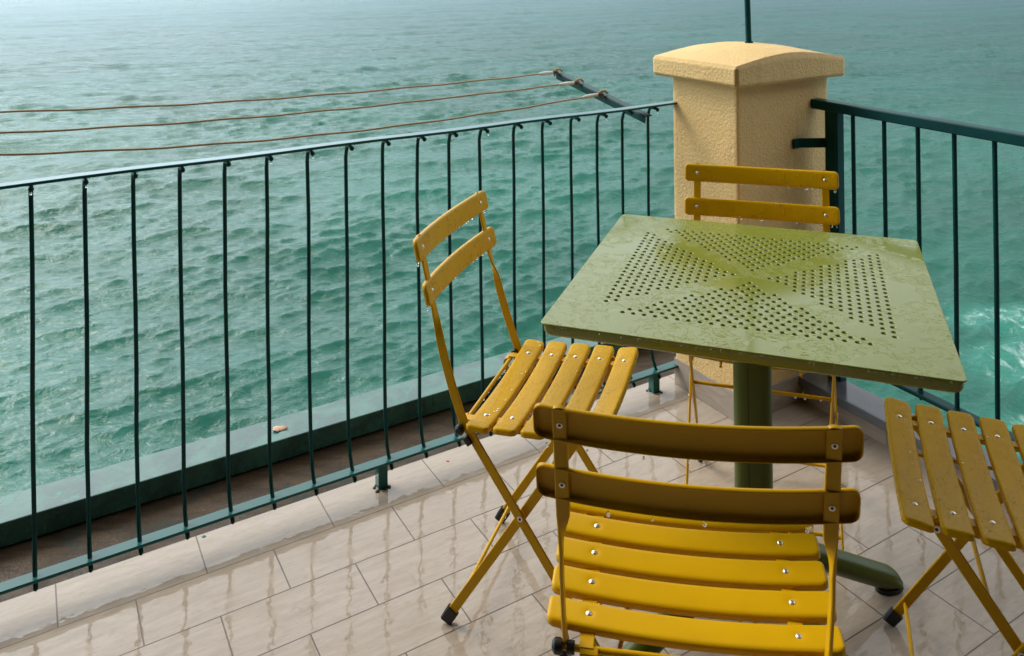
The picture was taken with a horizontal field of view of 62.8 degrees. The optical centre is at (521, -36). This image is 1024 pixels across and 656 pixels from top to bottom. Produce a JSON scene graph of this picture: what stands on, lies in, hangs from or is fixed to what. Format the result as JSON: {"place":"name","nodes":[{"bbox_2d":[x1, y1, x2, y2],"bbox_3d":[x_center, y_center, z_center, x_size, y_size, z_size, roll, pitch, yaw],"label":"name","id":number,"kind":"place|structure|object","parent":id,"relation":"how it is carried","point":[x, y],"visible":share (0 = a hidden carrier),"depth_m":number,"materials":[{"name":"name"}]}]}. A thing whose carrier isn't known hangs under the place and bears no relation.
{"place":"outdoors","nodes":[
{"label":"outdoors","id":0,"kind":"place"},
{"bbox_2d":[0,348,675,601],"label":"ground","id":1,"kind":"structure","parent":0,"point":[70,542],"depth_m":2.23,"materials":[{"name":"brown tile"}]},
{"bbox_2d":[0,0,1023,496],"bbox_3d":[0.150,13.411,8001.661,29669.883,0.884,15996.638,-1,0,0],"label":"sea","id":2,"kind":"structure","parent":0,"point":[958,60],"depth_m":52.88,"materials":[{"name":"liquid"}]},
{"bbox_2d":[0,373,1023,655],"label":"floor","id":3,"kind":"structure","parent":0,"point":[362,567],"depth_m":1.91,"materials":[{"name":"beige tile"}]},
{"bbox_2d":[0,72,677,595],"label":"balcony railing","id":4,"kind":"object","parent":3,"relation":"on","point":[140,542],"visible":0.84,"depth_m":2.12,"materials":[{"name":"metal"}]},
{"bbox_2d":[0,68,562,112],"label":"clothesline","id":5,"kind":"object","parent":4,"relation":"attached to","point":[554,71],"visible":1,"depth_m":2.58,"materials":[{"name":"fabric"}]},
{"bbox_2d":[0,78,583,133],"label":"clothesline","id":6,"kind":"object","parent":4,"relation":"attached to","point":[576,81],"visible":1,"depth_m":2.45,"materials":[{"name":"fabric"}]},
{"bbox_2d":[0,89,607,155],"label":"clothesline","id":7,"kind":"object","parent":4,"relation":"attached to","point":[599,94],"visible":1,"depth_m":2.32,"materials":[{"name":"fabric"}]},
{"bbox_2d":[413,191,638,646],"bbox_3d":[0.025,0.985,1.893,0.428,0.819,0.416,-1,0,18],"label":"folding chair","id":8,"kind":"object","parent":3,"relation":"on","point":[575,361],"visible":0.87,"depth_m":1.87,"materials":[{"name":"yellow paint"}]},
{"bbox_2d":[533,403,863,655],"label":"folding chair","id":9,"kind":"object","parent":3,"relation":"on","point":[753,555],"visible":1,"depth_m":1.19,"materials":[{"name":"yellow paint"}]},
{"bbox_2d":[653,42,844,420],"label":"masonry pillar","id":10,"kind":"structure","parent":3,"relation":"on","point":[744,104],"depth_m":2.63,"materials":[{"name":"paint"}]},
{"bbox_2d":[744,0,752,42],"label":"metal pole","id":11,"kind":"object","parent":10,"relation":"on","point":[747,21],"visible":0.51,"depth_m":2.75,"materials":[{"name":"metal"}]},
{"bbox_2d":[541,214,966,652],"bbox_3d":[0.482,1.019,1.744,0.700,0.739,0.700,-1,0,19],"label":"square table","id":12,"kind":"object","parent":3,"relation":"on","point":[858,306],"visible":0.91,"depth_m":1.65,"materials":[{"name":"paint"}]},
{"bbox_2d":[684,163,843,550],"bbox_3d":[0.618,0.978,2.163,0.416,0.819,0.428,-1,0,16],"label":"folding chair","id":13,"kind":"object","parent":3,"relation":"on","point":[826,214],"visible":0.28,"depth_m":2.33,"materials":[{"name":"yellow paint"}]},
{"bbox_2d":[798,372,1006,511],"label":"wall","id":14,"kind":"structure","parent":3,"relation":"on","point":[863,409],"depth_m":2.50,"materials":[{"name":"concrete"}]},
{"bbox_2d":[792,98,1023,440],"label":"balcony railing","id":15,"kind":"object","parent":14,"relation":"on","point":[832,142],"visible":0.62,"depth_m":2.38,"materials":[{"name":"metal"}]},
{"bbox_2d":[883,397,1023,655],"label":"folding chair","id":16,"kind":"object","parent":3,"relation":"on","point":[961,527],"visible":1,"depth_m":1.55,"materials":[{"name":"yellow paint"}]},
{"bbox_2d":[29,109,1023,559],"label":"rain drops","id":17,"kind":"object","parent":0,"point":[807,529],"visible":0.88,"depth_m":1.81,"materials":[{"name":"clear liquid"}]},
{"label":"terrace base","id":18,"kind":"structure","parent":0,"visible":0},
{"bbox_2d":[0,337,640,547],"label":"parapet ledge","id":19,"kind":"object","parent":18,"relation":"on","point":[61,504],"depth_m":2.34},
{"bbox_2d":[272,426,287,431],"bbox_3d":[-0.705,1.350,2.436,0.048,0.005,0.031,-1,0,15],"label":"dry leaf","id":20,"kind":"object","parent":19,"relation":"on","point":[278,428],"visible":1,"depth_m":2.44,"materials":[{"name":"beige"}]}
]}

